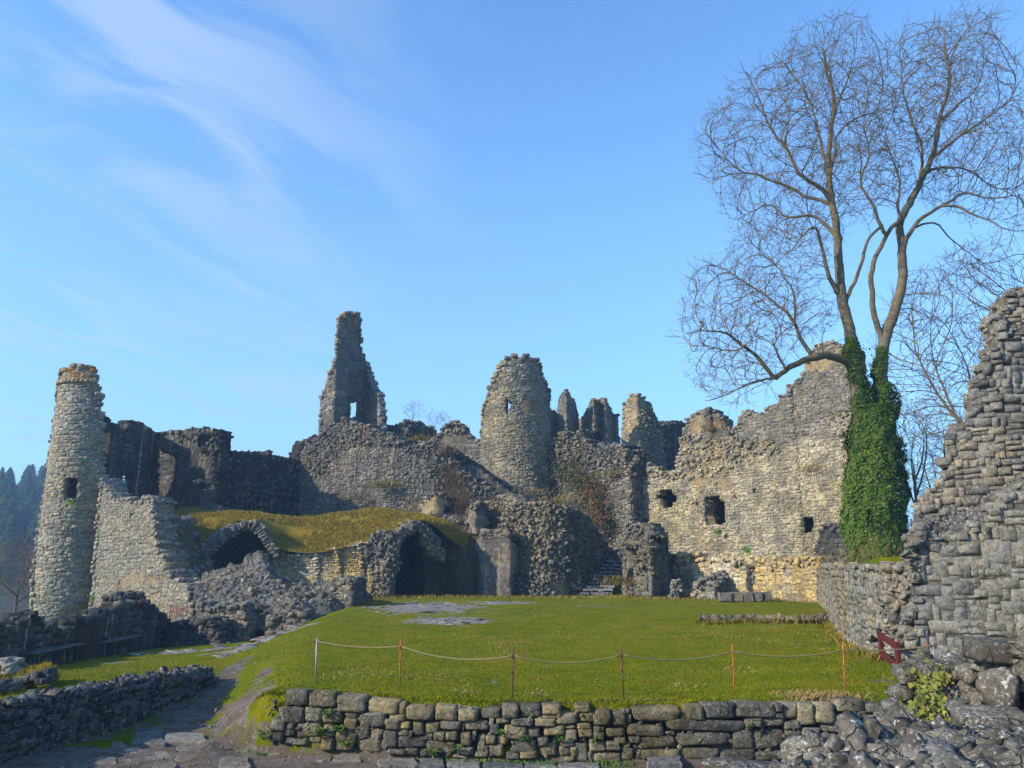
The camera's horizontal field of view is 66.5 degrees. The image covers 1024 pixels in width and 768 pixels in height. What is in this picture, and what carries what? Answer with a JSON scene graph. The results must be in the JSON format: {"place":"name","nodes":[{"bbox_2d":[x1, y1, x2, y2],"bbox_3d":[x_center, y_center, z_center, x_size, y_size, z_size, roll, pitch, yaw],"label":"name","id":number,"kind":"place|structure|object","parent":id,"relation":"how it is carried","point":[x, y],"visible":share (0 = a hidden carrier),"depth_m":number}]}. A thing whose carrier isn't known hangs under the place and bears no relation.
{"place":"outdoors","nodes":[
{"label":"outdoors","id":0,"kind":"place"},
{"bbox_2d":[0,525,900,767],"bbox_3d":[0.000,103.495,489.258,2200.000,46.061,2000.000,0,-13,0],"label":"ground","id":1,"kind":"structure","parent":0,"point":[238,731],"depth_m":19.90},
{"bbox_2d":[0,492,8,531],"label":"conifer","id":2,"kind":"object","parent":1,"relation":"on","point":[4,502],"visible":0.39,"depth_m":206.80},
{"bbox_2d":[0,478,8,500],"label":"conifer","id":3,"kind":"object","parent":1,"relation":"on","point":[4,485],"visible":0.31,"depth_m":232.75},
{"bbox_2d":[4,467,17,493],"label":"conifer","id":4,"kind":"object","parent":1,"relation":"on","point":[9,477],"visible":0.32,"depth_m":261.37},
{"bbox_2d":[4,483,17,499],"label":"conifer","id":5,"kind":"object","parent":1,"relation":"on","point":[11,490],"visible":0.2,"depth_m":220.19},
{"bbox_2d":[0,494,25,557],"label":"conifer","id":6,"kind":"object","parent":1,"relation":"on","point":[11,508],"visible":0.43,"depth_m":201.89},
{"bbox_2d":[0,656,27,675],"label":"stone block","id":7,"kind":"structure","parent":1,"relation":"on","point":[11,665],"depth_m":22.14},
{"bbox_2d":[0,673,27,693],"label":"rock","id":8,"kind":"object","parent":1,"relation":"on","point":[7,684],"visible":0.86,"depth_m":17.36},
{"bbox_2d":[0,528,37,612],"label":"bare tree","id":9,"kind":"object","parent":1,"relation":"on","point":[17,592],"visible":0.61,"depth_m":59.88},
{"bbox_2d":[9,542,33,607],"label":"bare tree","id":10,"kind":"object","parent":1,"relation":"on","point":[27,574],"visible":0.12,"depth_m":72.31},
{"bbox_2d":[17,468,29,493],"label":"conifer","id":11,"kind":"object","parent":1,"relation":"on","point":[24,475],"visible":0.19,"depth_m":283.01},
{"bbox_2d":[18,509,32,547],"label":"conifer","id":12,"kind":"object","parent":1,"relation":"on","point":[25,520],"visible":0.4,"depth_m":207.68},
{"bbox_2d":[17,479,33,509],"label":"conifer","id":13,"kind":"object","parent":1,"relation":"on","point":[27,490],"visible":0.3,"depth_m":239.81},
{"bbox_2d":[16,473,34,501],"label":"conifer","id":14,"kind":"object","parent":1,"relation":"on","point":[29,476],"visible":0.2,"depth_m":246.90},
{"bbox_2d":[17,533,37,582],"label":"conifer","id":15,"kind":"object","parent":1,"relation":"on","point":[33,544],"visible":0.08,"depth_m":188.57},
{"bbox_2d":[18,503,40,575],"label":"conifer","id":16,"kind":"object","parent":1,"relation":"on","point":[35,524],"visible":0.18,"depth_m":194.10},
{"bbox_2d":[24,488,39,519],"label":"conifer","id":17,"kind":"object","parent":1,"relation":"on","point":[32,503],"visible":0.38,"depth_m":227.56},
{"bbox_2d":[28,464,36,478],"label":"conifer","id":18,"kind":"object","parent":1,"relation":"on","point":[32,470],"visible":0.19,"depth_m":312.05},
{"bbox_2d":[13,661,60,686],"bbox_3d":[-12.032,7.425,19.697,2.363,0.908,3.347,0,-13,0],"label":"rock","id":19,"kind":"object","parent":1,"relation":"on","point":[45,673],"visible":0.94,"depth_m":18.41},
{"bbox_2d":[34,467,46,503],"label":"conifer","id":20,"kind":"object","parent":1,"relation":"on","point":[38,487],"visible":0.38,"depth_m":263.83},
{"bbox_2d":[25,643,85,664],"bbox_3d":[-16.771,10.045,28.737,0.632,0.671,3.640,0,-13,0],"label":"ledge table","id":21,"kind":"object","parent":1,"relation":"on","point":[53,649],"visible":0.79,"depth_m":28.48},
{"bbox_2d":[29,363,110,621],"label":"round tower","id":22,"kind":"structure","parent":1,"relation":"on","point":[60,583],"depth_m":52.10},
{"bbox_2d":[0,599,171,667],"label":"yard wall","id":23,"kind":"structure","parent":1,"relation":"on","point":[22,632],"depth_m":31.18},
{"bbox_2d":[74,624,100,660],"bbox_3d":[-17.129,10.419,31.513,0.124,1.276,1.800,0,-13,0],"label":"plank door","id":24,"kind":"structure","parent":1,"relation":"on","point":[89,636],"depth_m":31.51},
{"bbox_2d":[0,670,218,763],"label":"garden wall","id":25,"kind":"structure","parent":1,"relation":"on","point":[38,724],"depth_m":15.79},
{"bbox_2d":[0,664,213,709],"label":"coping rubble","id":26,"kind":"object","parent":25,"relation":"on","point":[124,679],"visible":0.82,"depth_m":17.02},
{"bbox_2d":[99,635,143,656],"bbox_3d":[-16.990,11.403,33.949,0.497,0.704,3.377,0,-13,0],"label":"ledge table","id":27,"kind":"object","parent":1,"relation":"on","point":[130,637],"visible":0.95,"depth_m":33.77},
{"bbox_2d":[101,590,150,603],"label":"buttress wall","id":28,"kind":"structure","parent":1,"relation":"on","point":[124,595],"depth_m":38.67},
{"bbox_2d":[103,415,159,496],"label":"hall wall","id":29,"kind":"structure","parent":1,"relation":"on","point":[134,451],"depth_m":60.20},
{"bbox_2d":[88,477,200,621],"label":"curtain wall","id":30,"kind":"structure","parent":1,"relation":"on","point":[136,546],"depth_m":48.48},
{"bbox_2d":[157,430,175,500],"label":"recessed wall","id":31,"kind":"structure","parent":1,"relation":"on","point":[167,482],"depth_m":66.18},
{"bbox_2d":[156,430,182,455],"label":"stone wall","id":32,"kind":"structure","parent":1,"relation":"on","point":[170,443],"depth_m":63.93},
{"bbox_2d":[169,604,187,621],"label":"iron gate","id":33,"kind":"structure","parent":1,"relation":"on","point":[174,610],"depth_m":40.95},
{"bbox_2d":[122,642,246,655],"bbox_3d":[-12.885,10.847,32.055,6.165,0.838,1.536,0,-13,0],"label":"rock outcrop","id":34,"kind":"object","parent":1,"relation":"on","point":[218,646],"visible":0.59,"depth_m":31.80},
{"bbox_2d":[13,656,358,767],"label":"pebbles","id":35,"kind":"object","parent":1,"relation":"on","point":[173,719],"visible":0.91,"depth_m":17.23},
{"bbox_2d":[174,513,200,612],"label":"rocky bank","id":36,"kind":"structure","parent":1,"relation":"on","point":[187,533],"depth_m":50.02},
{"bbox_2d":[162,615,239,646],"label":"shaded wall","id":37,"kind":"structure","parent":1,"relation":"on","point":[189,630],"depth_m":37.11},
{"bbox_2d":[173,426,233,509],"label":"rubble topped pier","id":38,"kind":"structure","parent":1,"relation":"on","point":[201,468],"depth_m":59.67},
{"bbox_2d":[189,600,257,640],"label":"front wall","id":39,"kind":"structure","parent":1,"relation":"on","point":[243,616],"depth_m":38.12},
{"bbox_2d":[198,519,295,577],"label":"vault arch","id":40,"kind":"structure","parent":1,"relation":"on","point":[235,543],"depth_m":50.97},
{"bbox_2d":[212,624,302,657],"bbox_3d":[-9.216,9.819,30.082,2.213,0.636,9.516,0,-13,0],"label":"rock outcrop","id":41,"kind":"object","parent":1,"relation":"on","point":[257,640],"visible":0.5,"depth_m":27.66},
{"bbox_2d":[254,604,270,636],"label":"recess wall","id":42,"kind":"structure","parent":1,"relation":"on","point":[260,608],"depth_m":39.35},
{"bbox_2d":[225,434,317,522],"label":"long dark wall","id":43,"kind":"structure","parent":1,"relation":"on","point":[266,481],"depth_m":64.59},
{"bbox_2d":[193,550,372,631],"bbox_3d":[-13.585,11.351,43.511,11.470,4.173,10.477,0,-13,0],"label":"rubble mound","id":44,"kind":"object","parent":1,"relation":"on","point":[254,578],"visible":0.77,"depth_m":42.26},
{"bbox_2d":[265,608,326,635],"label":"front wall","id":45,"kind":"structure","parent":1,"relation":"on","point":[276,623],"depth_m":37.08},
{"bbox_2d":[266,541,372,592],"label":"ribbed vault wall","id":46,"kind":"structure","parent":1,"relation":"on","point":[331,564],"depth_m":51.22},
{"bbox_2d":[174,506,469,552],"bbox_3d":[-14.836,11.825,55.994,23.741,6.473,15.929,0,-13,0],"label":"grassy mound","id":47,"kind":"object","parent":1,"relation":"on","point":[313,533],"visible":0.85,"depth_m":53.38},
{"bbox_2d":[212,505,225,510],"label":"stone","id":48,"kind":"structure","parent":47,"relation":"on","point":[217,507],"depth_m":56.77},
{"bbox_2d":[329,575,369,607],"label":"ruined wall","id":49,"kind":"structure","parent":1,"relation":"on","point":[348,591],"depth_m":41.91},
{"bbox_2d":[317,311,387,433],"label":"tall keep ruin","id":50,"kind":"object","parent":1,"relation":"on","point":[350,378],"visible":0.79,"depth_m":76.49},
{"bbox_2d":[348,599,391,607],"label":"mossy bank","id":51,"kind":"structure","parent":1,"relation":"on","point":[382,602],"depth_m":42.97},
{"bbox_2d":[95,729,681,767],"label":"paving","id":52,"kind":"structure","parent":1,"relation":"on","point":[183,741],"depth_m":14.12},
{"bbox_2d":[297,416,497,515],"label":"great curtain wall","id":53,"kind":"structure","parent":1,"relation":"on","point":[336,458],"depth_m":63.79},
{"bbox_2d":[326,491,377,504],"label":"plant","id":54,"kind":"object","parent":53,"relation":"on","point":[352,497],"visible":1,"depth_m":62.53},
{"bbox_2d":[346,474,421,490],"bbox_3d":[-10.161,7.836,61.761,6.168,1.432,1.543,0,-13,0],"label":"plant","id":55,"kind":"object","parent":53,"relation":"on","point":[382,485],"visible":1,"depth_m":61.81},
{"bbox_2d":[424,445,473,455],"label":"plant","id":56,"kind":"object","parent":53,"relation":"attached to","point":[454,451],"visible":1,"depth_m":62.19},
{"bbox_2d":[362,519,451,597],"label":"vault arch","id":57,"kind":"structure","parent":1,"relation":"on","point":[395,561],"depth_m":51.09},
{"bbox_2d":[386,419,436,446],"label":"rubble hump","id":58,"kind":"object","parent":1,"relation":"on","point":[405,428],"visible":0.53,"depth_m":75.37},
{"bbox_2d":[401,401,426,420],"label":"bare shrub","id":59,"kind":"object","parent":58,"relation":"on","point":[413,409],"visible":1,"depth_m":75.90},
{"bbox_2d":[405,433,434,441],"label":"plant","id":60,"kind":"object","parent":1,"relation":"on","point":[421,437],"visible":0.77,"depth_m":70.54},
{"bbox_2d":[365,600,481,612],"bbox_3d":[-4.758,11.749,40.953,6.468,0.353,10.546,0,-13,0],"label":"rock outcrop","id":61,"kind":"object","parent":1,"relation":"on","point":[437,610],"visible":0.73,"depth_m":40.36},
{"bbox_2d":[417,492,448,517],"bbox_3d":[-5.563,9.823,58.392,3.501,3.401,2.417,0,-13,0],"label":"yellow rock face","id":62,"kind":"object","parent":1,"relation":"on","point":[435,504],"visible":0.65,"depth_m":57.70},
{"bbox_2d":[417,537,474,595],"bbox_3d":[-4.483,12.572,52.661,4.438,5.401,2.264,0,-13,0],"label":"brushwood","id":63,"kind":"object","parent":1,"relation":"on","point":[443,571],"visible":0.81,"depth_m":52.38},
{"bbox_2d":[399,489,493,595],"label":"scrubby cliff","id":64,"kind":"structure","parent":1,"relation":"on","point":[455,518],"depth_m":54.81},
{"bbox_2d":[434,457,478,514],"bbox_3d":[-4.291,7.850,59.103,3.671,4.913,3.374,0,-13,0],"label":"brushwood","id":65,"kind":"object","parent":64,"relation":"on","point":[455,497],"visible":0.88,"depth_m":58.94},
{"bbox_2d":[0,612,894,761],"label":"grass","id":66,"kind":"structure","parent":1,"relation":"on","point":[282,686],"depth_m":20.44},
{"bbox_2d":[311,638,936,699],"bbox_3d":[2.164,5.738,15.681,12.884,1.152,1.702,0,-13,0],"label":"rope fence","id":67,"kind":"object","parent":66,"relation":"on","point":[932,645],"visible":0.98,"depth_m":15.48},
{"bbox_2d":[402,616,492,624],"bbox_3d":[-2.623,9.938,32.738,4.020,0.273,3.293,0,-13,0],"label":"rock outcrop","id":68,"kind":"object","parent":1,"relation":"on","point":[474,619],"visible":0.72,"depth_m":32.62},
{"bbox_2d":[428,420,480,465],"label":"gable wall","id":69,"kind":"structure","parent":1,"relation":"on","point":[454,433],"depth_m":68.94},
{"bbox_2d":[231,746,709,767],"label":"grass","id":70,"kind":"structure","parent":1,"relation":"on","point":[602,763],"depth_m":13.96},
{"bbox_2d":[464,501,489,534],"bbox_3d":[-2.557,9.722,56.550,1.921,2.520,1.996,0,-13,0],"label":"rock outcrop","id":71,"kind":"object","parent":1,"relation":"on","point":[476,517],"visible":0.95,"depth_m":56.10},
{"bbox_2d":[448,446,518,494],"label":"stone stairs","id":72,"kind":"structure","parent":1,"relation":"on","point":[480,473],"depth_m":63.06},
{"bbox_2d":[474,529,517,595],"bbox_3d":[-1.197,12.808,54.112,3.256,5.402,3.599,0,-13,0],"label":"rock pillar","id":73,"kind":"object","parent":1,"relation":"on","point":[496,557],"visible":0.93,"depth_m":52.96},
{"bbox_2d":[479,352,550,500],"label":"round tower","id":74,"kind":"structure","parent":1,"relation":"on","point":[515,442],"depth_m":65.90},
{"bbox_2d":[484,493,612,595],"bbox_3d":[2.193,12.067,56.828,11.077,8.134,9.192,0,-13,0],"label":"rubble bastion","id":75,"kind":"object","parent":1,"relation":"on","point":[563,550],"visible":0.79,"depth_m":53.83},
{"bbox_2d":[514,486,553,495],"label":"plant","id":76,"kind":"object","parent":75,"relation":"on","point":[537,492],"visible":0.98,"depth_m":60.82},
{"bbox_2d":[532,493,590,506],"bbox_3d":[3.372,8.075,54.079,4.205,1.339,1.417,0,-13,0],"label":"plant","id":77,"kind":"object","parent":75,"relation":"on","point":[564,499],"visible":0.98,"depth_m":53.99},
{"bbox_2d":[550,410,557,441],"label":"link wall","id":78,"kind":"structure","parent":1,"relation":"on","point":[553,420],"depth_m":81.32},
{"bbox_2d":[556,389,579,436],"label":"pointed wall fragment","id":79,"kind":"object","parent":1,"relation":"on","point":[567,418],"visible":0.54,"depth_m":81.11},
{"bbox_2d":[257,688,882,762],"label":"retaining wall","id":80,"kind":"structure","parent":1,"relation":"on","point":[649,730],"depth_m":14.18},
{"bbox_2d":[308,725,329,736],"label":"weed","id":81,"kind":"object","parent":80,"relation":"attached to","point":[318,728],"visible":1,"depth_m":14.53},
{"bbox_2d":[253,687,879,715],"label":"grass","id":82,"kind":"structure","parent":80,"relation":"on","point":[283,692],"depth_m":14.67},
{"bbox_2d":[547,429,649,572],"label":"ruined bailey wall","id":83,"kind":"structure","parent":1,"relation":"on","point":[624,487],"depth_m":62.03},
{"bbox_2d":[534,449,618,541],"bbox_3d":[5.354,8.901,62.216,7.202,7.838,2.808,0,-13,0],"label":"ivy","id":84,"kind":"object","parent":83,"relation":"attached to","point":[574,471],"visible":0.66,"depth_m":62.69},
{"bbox_2d":[577,473,619,531],"bbox_3d":[6.640,9.293,61.298,3.423,4.832,1.508,0,-13,0],"label":"ivy","id":85,"kind":"object","parent":83,"relation":"attached to","point":[593,493],"visible":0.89,"depth_m":61.28},
{"bbox_2d":[590,466,620,479],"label":"plant","id":86,"kind":"object","parent":83,"relation":"on","point":[604,473],"visible":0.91,"depth_m":61.69},
{"bbox_2d":[579,398,620,443],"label":"fluted wall fragment","id":87,"kind":"object","parent":1,"relation":"on","point":[600,417],"visible":0.48,"depth_m":82.64},
{"bbox_2d":[577,560,622,596],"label":"steps","id":88,"kind":"structure","parent":1,"relation":"on","point":[607,568],"depth_m":54.73},
{"bbox_2d":[587,574,635,586],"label":"plant","id":89,"kind":"object","parent":1,"relation":"on","point":[617,580],"visible":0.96,"depth_m":51.15},
{"bbox_2d":[372,594,892,661],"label":"grass","id":90,"kind":"structure","parent":1,"relation":"on","point":[836,635],"depth_m":30.89},
{"bbox_2d":[620,393,668,467],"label":"tall wall fragment","id":91,"kind":"object","parent":1,"relation":"on","point":[641,427],"depth_m":71.37},
{"bbox_2d":[617,521,673,597],"bbox_3d":[9.815,12.393,53.162,5.235,5.840,6.920,0,-13,0],"label":"broken ruin","id":92,"kind":"object","parent":1,"relation":"on","point":[646,555],"visible":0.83,"depth_m":51.27},
{"bbox_2d":[659,420,685,470],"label":"shaded wall fragment","id":93,"kind":"object","parent":1,"relation":"on","point":[672,430],"visible":0.35,"depth_m":74.12},
{"bbox_2d":[667,578,686,598],"bbox_3d":[10.437,13.174,49.370,1.382,1.721,1.258,0,-13,0],"label":"stone stump","id":94,"kind":"object","parent":1,"relation":"on","point":[677,589],"visible":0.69,"depth_m":49.10},
{"bbox_2d":[690,570,729,598],"bbox_3d":[13.261,13.193,50.396,4.265,3.259,5.446,0,-13,0],"label":"rubble pile","id":95,"kind":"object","parent":1,"relation":"on","point":[712,584],"depth_m":48.64},
{"bbox_2d":[717,591,771,601],"bbox_3d":[13.453,12.308,45.188,3.042,0.579,0.846,0,-13,0],"label":"stone bench","id":96,"kind":"object","parent":1,"relation":"on","point":[752,596],"visible":1,"depth_m":44.89},
{"bbox_2d":[745,565,754,591],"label":"leaning buttress","id":97,"kind":"structure","parent":1,"relation":"on","point":[750,578],"depth_m":48.79},
{"bbox_2d":[671,551,836,601],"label":"back wall","id":98,"kind":"structure","parent":1,"relation":"on","point":[790,578],"depth_m":48.07},
{"bbox_2d":[642,341,866,556],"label":"golden great wall","id":99,"kind":"structure","parent":1,"relation":"on","point":[740,485],"depth_m":55.12},
{"bbox_2d":[696,406,714,432],"bbox_3d":[15.431,3.498,59.611,3.219,3.134,3.273,0,-13,0],"label":"projecting turret stub","id":100,"kind":"object","parent":99,"relation":"on","point":[708,413],"visible":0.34,"depth_m":58.56},
{"bbox_2d":[688,416,733,436],"bbox_3d":[14.815,3.261,57.773,3.666,2.362,1.449,0,-13,0],"label":"brushwood","id":101,"kind":"object","parent":99,"relation":"on","point":[711,425],"visible":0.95,"depth_m":57.82},
{"bbox_2d":[787,462,820,473],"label":"plant","id":102,"kind":"object","parent":99,"relation":"attached to","point":[806,468],"visible":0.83,"depth_m":52.89},
{"bbox_2d":[696,604,829,622],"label":"grass platform","id":103,"kind":"structure","parent":1,"relation":"on","point":[796,612],"depth_m":32.33},
{"bbox_2d":[769,687,872,704],"bbox_3d":[5.864,5.870,14.723,2.125,0.192,1.297,0,-13,0],"label":"grass tuft","id":104,"kind":"object","parent":1,"relation":"on","point":[811,695],"visible":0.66,"depth_m":14.69},
{"bbox_2d":[814,523,848,561],"bbox_3d":[20.128,10.161,48.727,2.276,2.993,2.814,0,-13,0],"label":"dark wall stub","id":105,"kind":"object","parent":1,"relation":"on","point":[828,533],"depth_m":48.27},
{"bbox_2d":[666,0,1023,491],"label":"ash tree","id":106,"kind":"object","parent":1,"relation":"on","point":[884,332],"visible":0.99,"depth_m":40.65},
{"bbox_2d":[835,336,917,562],"bbox_3d":[17.492,3.346,38.236,4.029,11.836,3.213,0,-13,0],"label":"ivy","id":107,"kind":"object","parent":106,"relation":"attached to","point":[876,504],"visible":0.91,"depth_m":37.35},
{"bbox_2d":[816,561,894,656],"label":"receding wall","id":108,"kind":"structure","parent":1,"relation":"on","point":[846,596],"depth_m":22.75},
{"bbox_2d":[804,531,904,579],"bbox_3d":[14.073,7.446,32.869,7.537,2.057,19.366,0,-13,0],"label":"brushwood","id":109,"kind":"object","parent":108,"relation":"on","point":[876,556],"visible":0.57,"depth_m":27.77},
{"bbox_2d":[701,700,1023,767],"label":"foreground boulders","id":110,"kind":"object","parent":1,"relation":"on","point":[894,735],"visible":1,"depth_m":6.45},
{"bbox_2d":[876,630,901,664],"bbox_3d":[9.237,6.471,18.876,1.347,0.768,2.995,0,-13,0],"label":"wooden barrier","id":111,"kind":"object","parent":1,"relation":"on","point":[882,637],"visible":0.81,"depth_m":18.40},
{"bbox_2d":[870,537,924,662],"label":"broken wall end","id":112,"kind":"structure","parent":1,"relation":"on","point":[899,591],"depth_m":19.47},
{"bbox_2d":[894,395,945,503],"bbox_3d":[28.786,5.874,55.847,5.891,10.829,5.103,0,-13,0],"label":"bare tree","id":113,"kind":"object","parent":1,"relation":"on","point":[915,486],"visible":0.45,"depth_m":55.80},
{"bbox_2d":[901,392,961,491],"bbox_3d":[32.920,6.559,60.151,6.397,12.337,5.461,0,-13,0],"label":"bare tree","id":114,"kind":"object","parent":1,"relation":"on","point":[945,452],"visible":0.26,"depth_m":60.67},
{"bbox_2d":[864,243,1023,453],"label":"bare tree","id":115,"kind":"object","parent":1,"relation":"on","point":[953,411],"visible":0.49,"depth_m":49.76},
{"bbox_2d":[868,636,1023,731],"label":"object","id":116,"kind":"object","parent":1,"relation":"on","point":[987,686],"depth_m":8.41},
{"bbox_2d":[898,671,951,721],"bbox_3d":[4.617,3.535,8.705,0.708,0.590,0.457,0,-13,0],"label":"ivy","id":117,"kind":"object","parent":116,"relation":"attached to","point":[930,705],"visible":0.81,"depth_m":8.63},
{"bbox_2d":[905,652,954,692],"bbox_3d":[4.949,3.429,9.203,0.516,0.478,0.358,0,-13,0],"label":"ivy","id":118,"kind":"object","parent":116,"relation":"attached to","point":[947,676],"visible":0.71,"depth_m":9.10},
{"bbox_2d":[900,482,1023,659],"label":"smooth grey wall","id":119,"kind":"structure","parent":1,"relation":"on","point":[973,578],"depth_m":18.62},
{"bbox_2d":[910,472,1023,542],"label":"stone rubble","id":120,"kind":"object","parent":119,"relation":"on","point":[938,525],"visible":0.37,"depth_m":20.98},
{"bbox_2d":[909,286,1023,532],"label":"ruined wall","id":121,"kind":"structure","parent":1,"relation":"on","point":[984,447],"depth_m":21.77},
{"bbox_2d":[0,0,1023,533],"label":"sky","id":122,"kind":"structure","parent":0,"point":[194,194]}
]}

